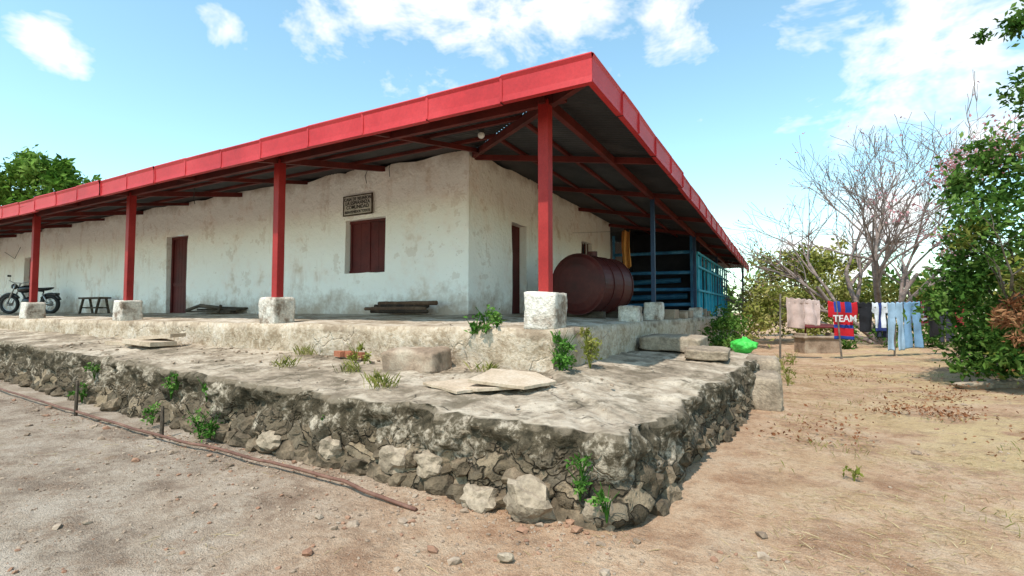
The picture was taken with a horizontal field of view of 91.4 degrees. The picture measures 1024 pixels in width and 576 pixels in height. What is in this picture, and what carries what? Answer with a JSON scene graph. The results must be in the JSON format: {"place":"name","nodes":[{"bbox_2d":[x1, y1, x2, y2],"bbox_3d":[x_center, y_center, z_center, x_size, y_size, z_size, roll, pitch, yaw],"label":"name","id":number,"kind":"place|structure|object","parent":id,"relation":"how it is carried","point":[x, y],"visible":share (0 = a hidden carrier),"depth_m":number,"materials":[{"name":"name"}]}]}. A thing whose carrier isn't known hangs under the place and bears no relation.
{"place":"outdoors","nodes":[
{"label":"outdoors","id":0,"kind":"place"},
{"bbox_2d":[0,313,1023,575],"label":"ground","id":1,"kind":"structure","parent":0,"point":[700,521],"depth_m":3.36,"materials":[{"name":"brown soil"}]},
{"bbox_2d":[0,144,105,205],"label":"green shade tree","id":2,"kind":"object","parent":1,"relation":"on","point":[31,172],"visible":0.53,"depth_m":31.15,"materials":[{"name":"green plant"}]},
{"bbox_2d":[74,380,78,415],"bbox_3d":[-5.458,1.422,6.261,0.056,0.522,0.039,-2,-4,44],"label":"wooden stake","id":3,"kind":"object","parent":1,"relation":"on","point":[76,397],"visible":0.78,"depth_m":6.25,"materials":[{"name":"grey wood"}]},
{"bbox_2d":[159,406,163,437],"bbox_3d":[-3.644,1.434,5.201,0.056,0.403,0.039,-2,-4,44],"label":"wooden stake","id":4,"kind":"object","parent":1,"relation":"on","point":[161,430],"visible":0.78,"depth_m":5.19,"materials":[{"name":"grey wood"}]},
{"bbox_2d":[66,362,324,442],"bbox_3d":[-3.885,1.243,5.613,5.280,0.619,0.430,-2,-3,33],"label":"foot weed","id":5,"kind":"object","parent":1,"relation":"on","point":[213,426],"visible":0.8,"depth_m":5.54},
{"bbox_2d":[0,388,416,511],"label":"rusty water pipe","id":6,"kind":"object","parent":1,"relation":"on","point":[382,497],"visible":1,"depth_m":4.32,"materials":[{"name":"brown metal"}]},
{"bbox_2d":[0,312,715,371],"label":"veranda slab","id":7,"kind":"structure","parent":1,"relation":"on","point":[510,343],"depth_m":7.17,"materials":[{"name":"grey concrete"}]},
{"bbox_2d":[0,275,61,313],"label":"parked motorcycle","id":8,"kind":"object","parent":7,"relation":"on","point":[22,290],"visible":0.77,"depth_m":15.67,"materials":[{"name":"black metal"}]},
{"bbox_2d":[78,297,110,313],"bbox_3d":[-12.194,0.515,14.598,1.300,0.490,0.369,-1,-3,29],"label":"wooden bench","id":9,"kind":"object","parent":7,"relation":"on","point":[96,308],"visible":0.96,"depth_m":14.46,"materials":[{"name":"grey wood"}]},
{"bbox_2d":[185,304,247,312],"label":"timber planks","id":10,"kind":"object","parent":7,"relation":"on","point":[218,309],"visible":1,"depth_m":11.84,"materials":[{"name":"grey wood"}]},
{"bbox_2d":[0,151,468,314],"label":"front wall","id":11,"kind":"structure","parent":7,"relation":"on","point":[422,207],"depth_m":11.12,"materials":[{"name":"white paint"}]},
{"bbox_2d":[28,225,519,313],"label":"doors","id":12,"kind":"structure","parent":11,"relation":"attached to","point":[178,276],"depth_m":13.37,"materials":[{"name":"red paint"}]},
{"bbox_2d":[343,192,372,216],"bbox_3d":[-3.102,-1.671,10.055,0.800,0.410,0.030,-1,-3,29],"label":"wall sign","id":13,"kind":"object","parent":11,"relation":"attached to","point":[358,204],"visible":1,"depth_m":10.04,"materials":[{"name":"brown paint"}]},
{"bbox_2d":[349,218,385,272],"bbox_3d":[-2.877,-0.842,10.125,1.090,1.090,0.056,-1,-3,29],"label":"window shutter","id":14,"kind":"object","parent":11,"relation":"attached to","point":[367,245],"depth_m":10.13,"materials":[{"name":"red paint"}]},
{"bbox_2d":[0,86,740,267],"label":"roof beams","id":15,"kind":"structure","parent":11,"relation":"on","point":[406,136],"depth_m":8.60,"materials":[{"name":"red metal"}]},
{"bbox_2d":[0,80,740,268],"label":"corrugated roof","id":16,"kind":"structure","parent":15,"relation":"on","point":[586,108],"depth_m":9.27,"materials":[{"name":"metal"}]},
{"bbox_2d":[5,163,390,258],"bbox_3d":[-11.098,-1.769,13.524,19.258,0.961,1.614,-1,-3,29],"label":"electric wire","id":17,"kind":"object","parent":16,"relation":"attached to","point":[194,203],"visible":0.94,"depth_m":9.98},
{"bbox_2d":[478,128,484,138],"bbox_3d":[-0.442,-2.229,7.198,0.100,0.160,0.100,-1,-3,29],"label":"ceiling light bulb","id":18,"kind":"object","parent":16,"relation":"attached to","point":[481,134],"visible":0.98,"depth_m":7.16,"materials":[{"name":"white glass"}]},
{"bbox_2d":[581,225,668,232],"bbox_3d":[2.659,-1.419,12.308,2.500,0.068,0.008,-1,-3,29],"label":"towel cord","id":19,"kind":"object","parent":16,"relation":"attached to","point":[617,231],"visible":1,"depth_m":12.35,"materials":[{"name":"plastic"}]},
{"bbox_2d":[622,230,630,268],"bbox_3d":[2.797,-0.954,12.211,0.255,0.960,0.120,-1,-3,29],"label":"orange towel","id":20,"kind":"object","parent":19,"relation":"hanging from","point":[626,256],"visible":0.98,"depth_m":12.22,"materials":[{"name":"fabric"}]},
{"bbox_2d":[0,51,748,270],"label":"roof fascia","id":21,"kind":"structure","parent":15,"relation":"attached to","point":[576,71],"depth_m":6.22,"materials":[{"name":"red metal"}]},
{"bbox_2d":[19,291,722,329],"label":"column bases","id":22,"kind":"object","parent":7,"relation":"on","point":[545,310],"depth_m":7.59,"materials":[{"name":"white concrete"}]},
{"bbox_2d":[29,98,552,301],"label":"red columns","id":23,"kind":"structure","parent":22,"relation":"on","point":[545,236],"depth_m":7.67,"materials":[{"name":"metal"}]},
{"bbox_2d":[364,301,437,313],"bbox_3d":[-1.974,0.352,9.079,1.562,0.232,0.381,-1,-3,29],"label":"firewood pile","id":24,"kind":"object","parent":7,"relation":"on","point":[390,307],"visible":1,"depth_m":8.98,"materials":[{"name":"brown wood"}]},
{"bbox_2d":[464,304,505,334],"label":"leafy weed","id":25,"kind":"object","parent":7,"relation":"on","point":[493,318],"visible":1,"depth_m":5.57,"materials":[{"name":"green plant"}]},
{"bbox_2d":[457,150,609,314],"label":"side wall","id":26,"kind":"structure","parent":7,"relation":"on","point":[501,200],"depth_m":9.99,"materials":[{"name":"white paint"}]},
{"bbox_2d":[553,251,633,318],"bbox_3d":[1.621,-0.051,10.012,1.180,1.360,1.420,-2,-3,37],"label":"steel drum tank","id":27,"kind":"object","parent":7,"relation":"on","point":[591,284],"visible":0.93,"depth_m":9.49,"materials":[{"name":"brown metal"}]},
{"bbox_2d":[612,235,696,307],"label":"blue partition rails","id":28,"kind":"object","parent":7,"relation":"on","point":[661,296],"visible":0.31,"depth_m":15.35,"materials":[{"name":"paint"}]},
{"bbox_2d":[664,309,710,318],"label":"cement blocks","id":29,"kind":"structure","parent":7,"relation":"on","point":[675,314],"depth_m":11.88,"materials":[{"name":"concrete"}]},
{"bbox_2d":[0,328,759,531],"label":"stone platform","id":30,"kind":"structure","parent":1,"relation":"on","point":[661,429],"depth_m":4.25,"materials":[{"name":"stone"}]},
{"bbox_2d":[105,333,185,346],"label":"stacked slabs","id":31,"kind":"object","parent":30,"relation":"on","point":[154,341],"depth_m":7.90,"materials":[{"name":"beige stone"}]},
{"bbox_2d":[55,338,642,418],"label":"loose platform stones","id":32,"kind":"object","parent":30,"relation":"on","point":[341,353],"visible":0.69,"depth_m":6.39,"materials":[{"name":"stone"}]},
{"bbox_2d":[342,341,371,363],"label":"platform weed","id":33,"kind":"object","parent":30,"relation":"on","point":[360,347],"visible":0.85,"depth_m":6.10,"materials":[{"name":"green plant"}]},
{"bbox_2d":[272,344,499,388],"bbox_3d":[-1.824,0.822,5.608,3.262,0.261,1.572,-1,-3,29],"label":"grass tuft","id":34,"kind":"object","parent":30,"relation":"on","point":[384,381],"visible":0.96,"depth_m":5.40,"materials":[{"name":"green plant"}]},
{"bbox_2d":[381,346,451,372],"bbox_3d":[-1.069,0.819,5.668,0.729,0.322,0.489,-1,-3,29],"label":"square boulder","id":35,"kind":"object","parent":30,"relation":"on","point":[437,359],"visible":0.84,"depth_m":5.49,"materials":[{"name":"stone"}]},
{"bbox_2d":[423,368,555,393],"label":"broken slabs","id":36,"kind":"object","parent":30,"relation":"on","point":[492,379],"depth_m":4.41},
{"bbox_2d":[549,329,577,370],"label":"veranda weed","id":37,"kind":"object","parent":30,"relation":"on","point":[563,359],"visible":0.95,"depth_m":5.12,"materials":[{"name":"green plant"}]},
{"bbox_2d":[574,326,602,368],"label":"veranda weed","id":38,"kind":"object","parent":30,"relation":"on","point":[590,346],"visible":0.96,"depth_m":5.54,"materials":[{"name":"green plant"}]},
{"bbox_2d":[564,453,619,522],"bbox_3d":[0.478,1.186,2.982,0.193,0.379,0.334,2,-3,-38],"label":"corner weed","id":39,"kind":"object","parent":30,"relation":"on","point":[580,485],"visible":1,"depth_m":3.01,"materials":[{"name":"green plant"}]},
{"bbox_2d":[639,334,707,352],"bbox_3d":[2.623,0.878,8.052,0.949,0.254,1.049,-1,-3,29],"label":"stone step","id":40,"kind":"object","parent":30,"relation":"on","point":[669,342],"visible":0.81,"depth_m":7.67,"materials":[{"name":"grey stone"}]},
{"bbox_2d":[684,345,730,360],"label":"stone block","id":41,"kind":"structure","parent":30,"relation":"on","point":[710,353],"depth_m":6.79,"materials":[{"name":"grey stone"}]},
{"bbox_2d":[730,336,757,353],"bbox_3d":[4.276,1.055,9.239,0.428,0.335,0.466,2,-3,-30],"label":"green plastic bag","id":42,"kind":"object","parent":30,"relation":"on","point":[744,345],"visible":0.97,"depth_m":9.12,"materials":[{"name":"green plastic"}]},
{"bbox_2d":[746,354,780,375],"bbox_3d":[3.898,1.324,7.796,0.527,0.539,0.809,-1,-3,29],"label":"stone step","id":43,"kind":"object","parent":30,"relation":"on","point":[768,362],"visible":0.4,"depth_m":7.45,"materials":[{"name":"grey stone"}]},
{"bbox_2d":[497,552,513,561],"bbox_3d":[-0.033,1.398,2.601,0.087,0.051,0.058,0,-3,10],"label":"stone","id":44,"kind":"object","parent":1,"relation":"on","point":[505,556],"visible":1,"depth_m":2.58,"materials":[{"name":"beige stone"}]},
{"bbox_2d":[0,364,1023,575],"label":"dry grass litter","id":45,"kind":"object","parent":1,"relation":"on","point":[826,399],"visible":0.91,"depth_m":3.69,"materials":[{"name":"plant"}]},
{"bbox_2d":[650,198,744,336],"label":"side columns","id":46,"kind":"structure","parent":1,"relation":"on","point":[653,260],"depth_m":9.97,"materials":[{"name":"metal"}]},
{"bbox_2d":[696,252,728,316],"bbox_3d":[7.521,0.113,18.472,0.105,2.030,8.700,-1,-3,29],"label":"turquoise side panel","id":47,"kind":"object","parent":46,"relation":"attached to","point":[710,302],"visible":0.68,"depth_m":17.20,"materials":[{"name":"paint"}]},
{"bbox_2d":[697,303,755,350],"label":"green bush","id":48,"kind":"object","parent":1,"relation":"on","point":[731,322],"visible":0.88,"depth_m":13.49,"materials":[{"name":"green plant"}]},
{"bbox_2d":[750,370,783,411],"bbox_3d":[3.438,1.417,6.861,0.513,0.536,0.871,-1,-3,29],"label":"stone step","id":49,"kind":"object","parent":1,"relation":"on","point":[766,391],"visible":0.66,"depth_m":6.47,"materials":[{"name":"grey stone"}]},
{"bbox_2d":[730,273,831,348],"bbox_3d":[10.752,0.877,19.807,4.177,2.915,7.135,-1,-3,29],"label":"roadside bush","id":50,"kind":"object","parent":1,"relation":"on","point":[762,318],"visible":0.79,"depth_m":18.88,"materials":[{"name":"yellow plant"}]},
{"bbox_2d":[739,236,866,296],"bbox_3d":[14.479,-1.006,24.821,6.187,3.564,3.168,0,-3,5],"label":"yellow green bush","id":51,"kind":"object","parent":1,"relation":"on","point":[823,262],"visible":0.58,"depth_m":24.56,"materials":[{"name":"green plant"}]},
{"bbox_2d":[792,333,839,353],"bbox_3d":[9.657,1.761,15.845,1.200,0.658,0.700,0,-3,0],"label":"concrete wash basin","id":52,"kind":"object","parent":1,"relation":"on","point":[809,344],"visible":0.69,"depth_m":15.55,"materials":[{"name":"concrete"}]},
{"bbox_2d":[805,324,833,332],"bbox_3d":[9.889,1.392,16.076,1.100,0.460,0.598,0,-3,0],"label":"basin cover","id":53,"kind":"object","parent":52,"relation":"on","point":[822,326],"visible":0.45,"depth_m":15.91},
{"bbox_2d":[774,352,864,480],"bbox_3d":[4.428,1.464,7.995,0.722,0.433,9.108,-1,-3,27],"label":"path weed","id":54,"kind":"object","parent":1,"relation":"on","point":[857,470],"visible":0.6,"depth_m":9.06,"materials":[{"name":"green plant"}]},
{"bbox_2d":[723,245,967,315],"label":"distant trees","id":55,"kind":"object","parent":1,"relation":"on","point":[925,275],"visible":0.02,"depth_m":56.41,"materials":[{"name":"green plant"}]},
{"bbox_2d":[731,266,990,339],"bbox_3d":[15.258,0.736,21.451,11.090,3.404,5.391,0,-3,5],"label":"yellow green bush","id":56,"kind":"object","parent":1,"relation":"on","point":[841,294],"visible":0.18,"depth_m":21.09,"materials":[{"name":"green plant"}]},
{"bbox_2d":[702,71,1023,344],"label":"bare tree","id":57,"kind":"object","parent":1,"relation":"on","point":[891,247],"visible":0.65,"depth_m":18.16,"materials":[{"name":"grey plant"}]},
{"bbox_2d":[779,294,974,358],"bbox_3d":[9.835,1.056,13.476,5.327,1.902,0.216,0,-3,-1],"label":"laundry line","id":58,"kind":"object","parent":1,"relation":"on","point":[837,323],"visible":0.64,"depth_m":13.46,"materials":[{"name":"brown wood"}]},
{"bbox_2d":[786,297,804,328],"bbox_3d":[7.649,0.678,13.489,0.512,0.865,0.095,0,-3,1],"label":"hanging blanket","id":59,"kind":"object","parent":58,"relation":"hanging from","point":[795,313],"visible":1,"depth_m":13.49,"materials":[{"name":"beige fabric"}]},
{"bbox_2d":[804,299,819,325],"bbox_3d":[8.101,0.655,13.485,0.433,0.739,0.085,0,-3,0],"label":"hanging blanket","id":60,"kind":"object","parent":58,"relation":"hanging from","point":[812,312],"visible":1,"depth_m":13.49,"materials":[{"name":"fabric"}]},
{"bbox_2d":[828,301,857,339],"bbox_3d":[8.921,0.867,13.456,0.788,1.063,0.126,0,-3,0],"label":"sports jersey","id":61,"kind":"object","parent":58,"relation":"hanging from","point":[847,313],"visible":1,"depth_m":13.48,"materials":[{"name":"red fabric"}]},
{"bbox_2d":[857,302,874,331],"bbox_3d":[9.548,0.784,13.484,0.494,0.815,0.092,0,-3,-1],"label":"black shirt","id":62,"kind":"object","parent":58,"relation":"hanging from","point":[865,316],"visible":1,"depth_m":13.48,"materials":[{"name":"fabric"}]},
{"bbox_2d":[872,302,887,330],"bbox_3d":[9.921,0.776,13.482,0.426,0.787,0.084,0,-3,0],"label":"white shirt","id":63,"kind":"object","parent":58,"relation":"hanging from","point":[879,310],"visible":1,"depth_m":13.48,"materials":[{"name":"fabric"}]},
{"bbox_2d":[877,302,887,337],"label":"dark trousers","id":64,"kind":"object","parent":58,"relation":"hanging from","point":[885,334],"visible":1,"depth_m":13.52,"materials":[{"name":"fabric"}]},
{"bbox_2d":[887,302,904,350],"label":"blue jeans","id":65,"kind":"object","parent":58,"relation":"hanging from","point":[895,311],"visible":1,"depth_m":13.48,"materials":[{"name":"fabric"}]},
{"bbox_2d":[904,301,923,348],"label":"blue jeans","id":66,"kind":"object","parent":58,"relation":"hanging from","point":[918,339],"visible":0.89,"depth_m":13.47,"materials":[{"name":"fabric"}]},
{"bbox_2d":[917,301,927,323],"bbox_3d":[11.119,0.650,13.541,0.348,0.640,0.093,0,-3,0],"label":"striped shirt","id":67,"kind":"object","parent":58,"relation":"hanging from","point":[924,318],"visible":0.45,"depth_m":13.54,"materials":[{"name":"white fabric"}]},
{"bbox_2d":[924,303,940,337],"bbox_3d":[11.358,0.819,13.481,0.474,1.030,0.094,0,-3,1],"label":"black shirt","id":68,"kind":"object","parent":58,"relation":"hanging from","point":[934,330],"visible":0.39,"depth_m":13.48,"materials":[{"name":"fabric"}]},
{"bbox_2d":[939,306,953,341],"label":"dark trousers","id":69,"kind":"object","parent":58,"relation":"hanging from","point":[948,334],"visible":0.27,"depth_m":13.46,"materials":[{"name":"grey fabric"}]},
{"bbox_2d":[955,302,964,326],"bbox_3d":[12.069,0.668,13.486,0.453,0.845,0.090,0,-3,2],"label":"red shirt","id":70,"kind":"object","parent":58,"relation":"hanging from","point":[959,319],"visible":0.09,"depth_m":13.49,"materials":[{"name":"fabric"}]},
{"bbox_2d":[746,360,1023,461],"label":"fallen leaves","id":71,"kind":"object","parent":1,"relation":"on","point":[964,414],"visible":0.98,"depth_m":6.12,"materials":[{"name":"brown plant"}]},
{"bbox_2d":[779,369,1020,536],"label":"fallen leaves","id":72,"kind":"object","parent":1,"relation":"on","point":[867,443],"visible":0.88,"depth_m":4.79,"materials":[{"name":"brown plant"}]},
{"bbox_2d":[830,318,970,349],"bbox_3d":[13.661,1.546,16.616,5.607,1.270,1.534,0,-3,3],"label":"hedge","id":73,"kind":"object","parent":1,"relation":"on","point":[927,341],"visible":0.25,"depth_m":16.62,"materials":[{"name":"green plant"}]},
{"bbox_2d":[864,104,1023,293],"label":"pink blossom tree","id":74,"kind":"object","parent":1,"relation":"on","point":[951,167],"visible":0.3,"depth_m":10.39,"materials":[{"name":"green plant"}]},
{"bbox_2d":[902,66,1023,384],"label":"leafy tree","id":75,"kind":"object","parent":1,"relation":"on","point":[1009,342],"visible":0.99,"depth_m":8.45,"materials":[{"name":"green plant"}]},
{"bbox_2d":[946,222,1023,377],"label":"green bush","id":76,"kind":"object","parent":1,"relation":"on","point":[990,301],"visible":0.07,"depth_m":10.84,"materials":[{"name":"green plant"}]},
{"bbox_2d":[952,379,1022,389],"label":"edging stones","id":77,"kind":"object","parent":1,"relation":"on","point":[999,383],"visible":0.84,"depth_m":8.03,"materials":[{"name":"grey stone"}]},
{"bbox_2d":[969,0,1023,48],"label":"overhanging tree","id":78,"kind":"object","parent":1,"relation":"on","point":[1013,26],"visible":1,"depth_m":8.59,"materials":[{"name":"green plant"}]},
{"bbox_3d":[7.167,1.778,20.650,2.700,1.100,13.000,-1,-3,29],"label":"rear foundation","id":79,"kind":"object","parent":1,"relation":"on","visible":0},
{"bbox_2d":[622,228,721,317],"bbox_3d":[6.481,-0.335,19.295,2.500,3.100,8.600,-1,-3,29],"label":"dark partition","id":80,"kind":"object","parent":79,"relation":"on","point":[639,243],"visible":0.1,"depth_m":16.28,"materials":[{"name":"metal"}]},
{"bbox_2d":[0,0,1023,312],"label":"sky","id":81,"kind":"structure","parent":0,"point":[728,88],"materials":[{"name":"blue"}]}
]}

